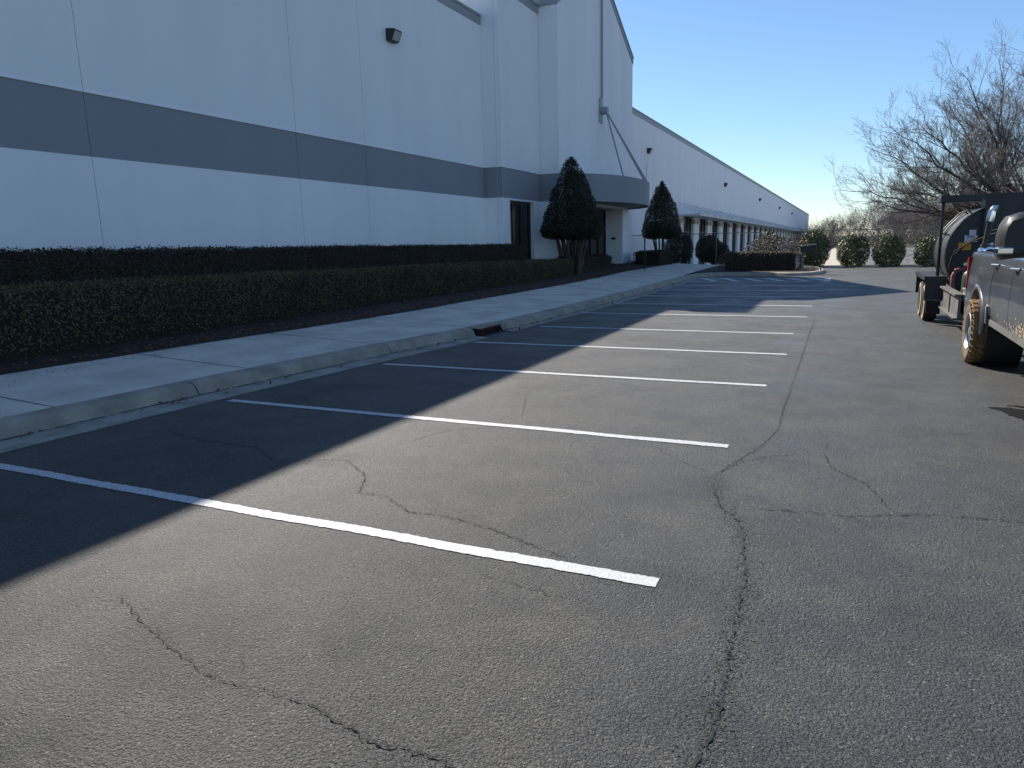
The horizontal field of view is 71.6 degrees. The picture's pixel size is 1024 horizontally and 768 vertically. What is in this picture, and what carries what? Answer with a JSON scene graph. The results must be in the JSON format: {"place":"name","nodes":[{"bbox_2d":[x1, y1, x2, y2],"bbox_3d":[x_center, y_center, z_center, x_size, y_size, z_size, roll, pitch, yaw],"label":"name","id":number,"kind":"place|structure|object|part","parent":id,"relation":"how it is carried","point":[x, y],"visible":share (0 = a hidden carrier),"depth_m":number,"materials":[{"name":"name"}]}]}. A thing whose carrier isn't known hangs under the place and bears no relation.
{"place":"outdoors","nodes":[
{"label":"outdoors","id":0,"kind":"place"},
{"bbox_2d":[0,260,673,373],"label":"planting bed","id":1,"kind":"object","parent":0,"point":[306,319],"visible":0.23,"depth_m":14.09,"materials":[{"name":"brown soil"}]},
{"bbox_2d":[0,242,528,285],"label":"hedge","id":2,"kind":"object","parent":1,"relation":"on","point":[26,266],"visible":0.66,"depth_m":15.38,"materials":[{"name":"green plant"}]},
{"bbox_2d":[0,258,573,361],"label":"hedge","id":3,"kind":"object","parent":1,"relation":"on","point":[39,318],"visible":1,"depth_m":12.92,"materials":[{"name":"green plant"}]},
{"bbox_2d":[540,156,604,273],"bbox_3d":[2.611,-7.296,31.035,2.972,5.118,2.885,4,12,25],"label":"cone tree","id":4,"kind":"object","parent":1,"relation":"on","point":[569,224],"visible":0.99,"depth_m":30.47,"materials":[{"name":"green plant"}]},
{"bbox_2d":[556,252,611,272],"bbox_3d":[3.355,-5.701,33.646,1.291,1.032,6.569,4,12,25],"label":"hedge","id":5,"kind":"object","parent":1,"relation":"on","point":[593,262],"visible":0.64,"depth_m":33.90,"materials":[{"name":"green plant"}]},
{"bbox_2d":[632,249,673,265],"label":"hedge","id":6,"kind":"object","parent":1,"relation":"on","point":[659,257],"visible":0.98,"depth_m":41.43,"materials":[{"name":"green plant"}]},
{"bbox_2d":[641,180,681,249],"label":"cone tree","id":7,"kind":"object","parent":1,"relation":"on","point":[664,229],"visible":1,"depth_m":44.60,"materials":[{"name":"green plant"}]},
{"bbox_2d":[0,272,691,374],"bbox_3d":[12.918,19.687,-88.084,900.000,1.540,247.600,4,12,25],"label":"ground","id":8,"kind":"structure","parent":0,"point":[279,331],"depth_m":15.88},
{"bbox_2d":[797,229,830,266],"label":"round shrub","id":9,"kind":"object","parent":8,"relation":"on","point":[816,236],"visible":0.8,"depth_m":41.33,"materials":[{"name":"green plant"}]},
{"bbox_2d":[836,233,870,266],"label":"round shrub","id":10,"kind":"object","parent":8,"relation":"on","point":[852,244],"visible":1,"depth_m":40.43,"materials":[{"name":"green plant"}]},
{"bbox_2d":[871,232,906,266],"bbox_3d":[21.241,-7.581,40.030,1.818,1.981,1.785,4,12,25],"label":"round shrub","id":11,"kind":"object","parent":8,"relation":"on","point":[891,252],"visible":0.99,"depth_m":39.67,"materials":[{"name":"green plant"}]},
{"bbox_2d":[913,235,937,266],"bbox_3d":[22.984,-7.272,38.933,1.743,1.792,1.751,4,12,25],"label":"round shrub","id":12,"kind":"object","parent":8,"relation":"on","point":[925,246],"visible":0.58,"depth_m":38.70,"materials":[{"name":"green plant"}]},
{"bbox_2d":[0,263,718,417],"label":"sidewalk","id":13,"kind":"structure","parent":0,"point":[36,389],"depth_m":11.58,"materials":[{"name":"concrete"}]},
{"bbox_2d":[0,265,680,437],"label":"leaf litter","id":14,"kind":"object","parent":13,"relation":"on","point":[251,329],"visible":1,"depth_m":13.55,"materials":[{"name":"brown plant"}]},
{"bbox_2d":[644,239,645,269],"bbox_3d":[6.756,-6.586,36.149,0.080,1.550,0.060,4,12,25],"label":"marker post","id":15,"kind":"object","parent":13,"relation":"on","point":[644,252],"visible":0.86,"depth_m":36.11,"materials":[{"name":"grey metal"}]},
{"bbox_2d":[0,266,1023,767],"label":"parking lot","id":16,"kind":"structure","parent":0,"point":[826,546],"depth_m":4.07,"materials":[{"name":"grey asphalt"}]},
{"bbox_2d":[0,463,659,586],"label":"parking line","id":17,"kind":"object","parent":16,"relation":"on","point":[565,566],"visible":1,"depth_m":4.51,"materials":[{"name":"paint"}]},
{"bbox_2d":[0,266,825,452],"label":"kerb","id":18,"kind":"structure","parent":16,"relation":"on","point":[53,423],"depth_m":9.45,"materials":[{"name":"concrete"}]},
{"bbox_2d":[229,399,728,447],"bbox_3d":[-0.768,0.367,7.383,5.835,0.001,0.130,4,12,25],"label":"parking line","id":19,"kind":"object","parent":16,"relation":"on","point":[521,426],"visible":1,"depth_m":7.11,"materials":[{"name":"paint"}]},
{"bbox_2d":[466,322,501,335],"bbox_3d":[-0.541,-1.095,14.483,0.400,0.222,0.950,4,12,25],"label":"storm drain","id":20,"kind":"object","parent":16,"relation":"on","point":[485,329],"visible":0.84,"depth_m":14.38,"materials":[{"name":"metal"}]},
{"bbox_2d":[383,363,766,385],"bbox_3d":[0.557,-0.147,9.819,5.609,0.001,0.137,4,12,25],"label":"parking line","id":21,"kind":"object","parent":16,"relation":"on","point":[581,375],"visible":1,"depth_m":9.61,"materials":[{"name":"paint"}]},
{"bbox_2d":[478,342,786,354],"bbox_3d":[1.766,-0.620,12.061,5.433,0.001,0.146,4,12,25],"label":"parking line","id":22,"kind":"object","parent":16,"relation":"on","point":[635,348],"visible":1,"depth_m":11.89,"materials":[{"name":"paint"}]},
{"bbox_2d":[540,326,793,333],"bbox_3d":[2.926,-1.093,14.315,5.141,0.001,0.137,4,12,25],"label":"parking line","id":23,"kind":"object","parent":16,"relation":"on","point":[670,330],"visible":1,"depth_m":14.13,"materials":[{"name":"paint"}]},
{"bbox_2d":[584,312,797,316],"bbox_3d":[4.163,-1.667,17.062,5.432,0.001,0.150,4,12,25],"label":"parking line","id":24,"kind":"object","parent":16,"relation":"on","point":[691,314],"visible":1,"depth_m":16.88,"materials":[{"name":"paint"}]},
{"bbox_2d":[617,303,795,305],"bbox_3d":[5.361,-2.185,19.539,5.377,0.001,0.162,4,12,25],"label":"parking line","id":25,"kind":"object","parent":16,"relation":"on","point":[714,304],"visible":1,"depth_m":19.57,"materials":[{"name":"paint"}]},
{"bbox_2d":[714,296,760,296],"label":"parking line","id":26,"kind":"object","parent":16,"relation":"on","point":[737,296],"visible":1,"depth_m":22.00,"materials":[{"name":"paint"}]},
{"bbox_2d":[677,285,822,285],"bbox_3d":[8.884,-3.747,27.006,5.422,0.001,0.195,4,12,25],"label":"parking line","id":27,"kind":"object","parent":16,"relation":"on","point":[749,285],"visible":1,"depth_m":26.93,"materials":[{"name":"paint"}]},
{"bbox_2d":[700,278,830,281],"bbox_3d":[10.690,-4.461,30.388,5.790,0.005,2.769,4,12,25],"label":"hatched marking","id":28,"kind":"object","parent":16,"relation":"on","point":[826,279],"visible":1,"depth_m":29.89,"materials":[{"name":"paint"}]},
{"bbox_2d":[755,231,782,250],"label":"yellow green shrub","id":29,"kind":"object","parent":16,"relation":"on","point":[767,233],"visible":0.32,"depth_m":42.77,"materials":[{"name":"green plant"}]},
{"bbox_2d":[735,290,807,290],"bbox_3d":[7.744,-3.247,24.616,5.466,0.001,0.183,4,12,25],"label":"parking line","id":30,"kind":"object","parent":16,"relation":"on","point":[771,290],"visible":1,"depth_m":24.12,"materials":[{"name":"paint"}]},
{"bbox_2d":[915,192,1023,320],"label":"tank trailer","id":31,"kind":"object","parent":16,"relation":"on","point":[963,237],"visible":0.62,"depth_m":13.65,"materials":[{"name":"black paint"}]},
{"bbox_2d":[961,263,967,298],"bbox_3d":[7.833,-1.761,12.127,0.260,0.600,0.260,4,12,25],"label":"gas cylinder","id":32,"kind":"object","parent":31,"relation":"on","point":[963,283],"visible":0.16,"depth_m":12.11,"materials":[{"name":"grey paint"}]},
{"bbox_2d":[963,288,966,300],"bbox_3d":[7.620,-1.488,11.778,0.267,0.210,0.264,4,12,25],"label":"bucket","id":33,"kind":"object","parent":31,"relation":"on","point":[964,292],"visible":0.2,"depth_m":11.77,"materials":[{"name":"beige plastic"}]},
{"bbox_2d":[961,212,1023,366],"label":"pickup truck","id":34,"kind":"object","parent":16,"relation":"on","point":[992,334],"visible":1,"depth_m":8.96,"materials":[{"name":"grey paint"}]},
{"bbox_3d":[5.803,-1.094,8.308,0.165,0.810,1.180,4,12,25],"label":"rear door","id":35,"kind":"part","parent":34,"relation":"part of","materials":[{"name":"grey paint"}]},
{"bbox_3d":[5.281,-0.866,7.221,0.165,0.810,1.245,4,12,25],"label":"front door","id":36,"kind":"part","parent":34,"relation":"part of","materials":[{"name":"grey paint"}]},
{"bbox_2d":[989,405,1023,419],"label":"sealer spill","id":37,"kind":"object","parent":16,"relation":"on","point":[1016,413],"visible":1,"depth_m":7.13,"materials":[{"name":"black"}]},
{"bbox_2d":[693,266,818,272],"bbox_3d":[12.983,-6.164,37.871,6.166,0.001,9.677,2,12,16],"label":"island bed","id":38,"kind":"object","parent":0,"point":[805,268],"visible":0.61,"depth_m":35.32,"materials":[{"name":"brown soil"}]},
{"bbox_2d":[717,250,804,270],"bbox_3d":[12.574,-6.226,35.903,4.139,1.107,1.615,4,12,25],"label":"hedge","id":39,"kind":"object","parent":38,"relation":"on","point":[758,260],"visible":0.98,"depth_m":35.37,"materials":[{"name":"green plant"}]},
{"bbox_2d":[743,234,807,256],"bbox_3d":[14.114,-7.078,38.046,3.345,1.974,3.452,4,12,25],"label":"ragged shrub","id":40,"kind":"object","parent":38,"relation":"on","point":[769,239],"visible":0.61,"depth_m":37.47,"materials":[{"name":"brown plant"}]},
{"bbox_2d":[801,244,820,270],"bbox_3d":[14.273,-6.018,33.881,0.944,1.336,0.300,4,12,25],"label":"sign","id":41,"kind":"object","parent":38,"relation":"on","point":[808,247],"visible":0.94,"depth_m":33.78,"materials":[{"name":"black metal"}]},
{"bbox_2d":[649,264,919,267],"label":"fence strip","id":42,"kind":"object","parent":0,"point":[869,265],"depth_m":41.22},
{"bbox_2d":[631,227,943,265],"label":"chain link fence","id":43,"kind":"object","parent":42,"relation":"on","point":[781,236],"visible":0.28,"depth_m":43.84,"materials":[{"name":"grey metal"}]},
{"bbox_2d":[720,248,849,265],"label":"truck yard","id":44,"kind":"structure","parent":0,"point":[833,261],"depth_m":89.44,"materials":[{"name":"concrete"}]},
{"bbox_2d":[614,0,1023,236],"label":"sky","id":45,"kind":"structure","parent":0,"point":[771,90],"materials":[{"name":"blue"}]},
{"bbox_2d":[798,235,923,248],"bbox_3d":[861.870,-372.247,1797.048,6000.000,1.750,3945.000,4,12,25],"label":"ground","id":46,"kind":"structure","parent":0,"point":[874,244],"depth_m":207.24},
{"bbox_2d":[0,0,808,264],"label":"warehouse","id":47,"kind":"structure","parent":46,"relation":"on","point":[124,124],"depth_m":20.88,"materials":[{"name":"white paint"}]},
{"bbox_2d":[385,28,401,43],"bbox_3d":[-3.818,-11.290,23.002,0.345,0.390,0.440,4,12,25],"label":"wall lamp","id":48,"kind":"object","parent":47,"relation":"attached to","point":[393,35],"visible":1,"depth_m":22.87,"materials":[{"name":"grey metal"}]},
{"bbox_2d":[683,217,690,263],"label":"window","id":49,"kind":"structure","parent":47,"relation":"in","point":[687,224],"depth_m":68.00,"materials":[{"name":"black glass"}]},
{"bbox_2d":[698,219,704,263],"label":"window","id":50,"kind":"structure","parent":47,"relation":"in","point":[702,222],"depth_m":74.15,"materials":[{"name":"black glass"}]},
{"bbox_2d":[711,221,716,264],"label":"window","id":51,"kind":"structure","parent":47,"relation":"in","point":[714,228],"depth_m":80.75,"materials":[{"name":"black glass"}]},
{"bbox_2d":[723,222,726,250],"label":"window","id":52,"kind":"structure","parent":47,"relation":"in","point":[725,224],"depth_m":87.94,"materials":[{"name":"black glass"}]},
{"bbox_2d":[732,224,735,251],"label":"window","id":53,"kind":"structure","parent":47,"relation":"in","point":[734,225],"depth_m":94.54,"materials":[{"name":"black glass"}]},
{"bbox_2d":[740,225,742,251],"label":"window","id":54,"kind":"structure","parent":47,"relation":"in","point":[741,234],"depth_m":101.43,"materials":[{"name":"black glass"}]},
{"bbox_2d":[747,226,749,250],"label":"window","id":55,"kind":"structure","parent":47,"relation":"in","point":[748,235],"depth_m":107.73,"materials":[{"name":"black glass"}]},
{"bbox_2d":[821,214,846,246],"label":"bare tree","id":56,"kind":"object","parent":46,"relation":"on","point":[842,224],"visible":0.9,"depth_m":190.87,"materials":[{"name":"brown plant"}]},
{"bbox_2d":[788,219,928,248],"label":"underbrush","id":57,"kind":"object","parent":46,"relation":"on","point":[837,242],"visible":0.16,"depth_m":178.72,"materials":[{"name":"brown plant"}]},
{"bbox_2d":[845,197,910,239],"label":"bare tree","id":58,"kind":"object","parent":46,"relation":"on","point":[874,204],"visible":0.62,"depth_m":174.33,"materials":[{"name":"brown plant"}]},
{"bbox_2d":[797,181,1023,245],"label":"wood","id":59,"kind":"object","parent":46,"relation":"on","point":[854,226],"visible":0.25,"depth_m":196.17,"materials":[{"name":"brown plant"}]},
{"bbox_2d":[901,199,938,244],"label":"bare tree","id":60,"kind":"object","parent":46,"relation":"on","point":[918,225],"visible":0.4,"depth_m":165.51,"materials":[{"name":"brown plant"}]},
{"bbox_2d":[863,247,928,264],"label":"yard road","id":61,"kind":"structure","parent":0,"point":[910,258],"depth_m":87.47,"materials":[{"name":"concrete"}]},
{"bbox_2d":[928,203,955,235],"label":"bare tree","id":62,"kind":"object","parent":61,"relation":"on","point":[931,231],"visible":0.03,"depth_m":87.93,"materials":[{"name":"brown plant"}]},
{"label":"bank","id":63,"kind":"structure","parent":0,"visible":0},
{"bbox_2d":[664,231,693,263],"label":"dark shrub","id":64,"kind":"object","parent":63,"relation":"on","point":[684,248],"visible":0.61,"depth_m":47.94,"materials":[{"name":"green plant"}]},
{"bbox_2d":[694,234,721,262],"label":"dark shrub","id":65,"kind":"object","parent":63,"relation":"on","point":[704,240],"visible":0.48,"depth_m":50.73,"materials":[{"name":"green plant"}]},
{"bbox_2d":[701,241,729,264],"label":"dark shrub","id":66,"kind":"object","parent":63,"relation":"on","point":[709,252],"visible":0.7,"depth_m":46.60,"materials":[{"name":"green plant"}]},
{"bbox_2d":[824,18,1023,263],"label":"bare tree","id":67,"kind":"object","parent":63,"relation":"on","point":[990,171],"visible":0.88,"depth_m":42.87,"materials":[{"name":"brown plant"}]}
]}

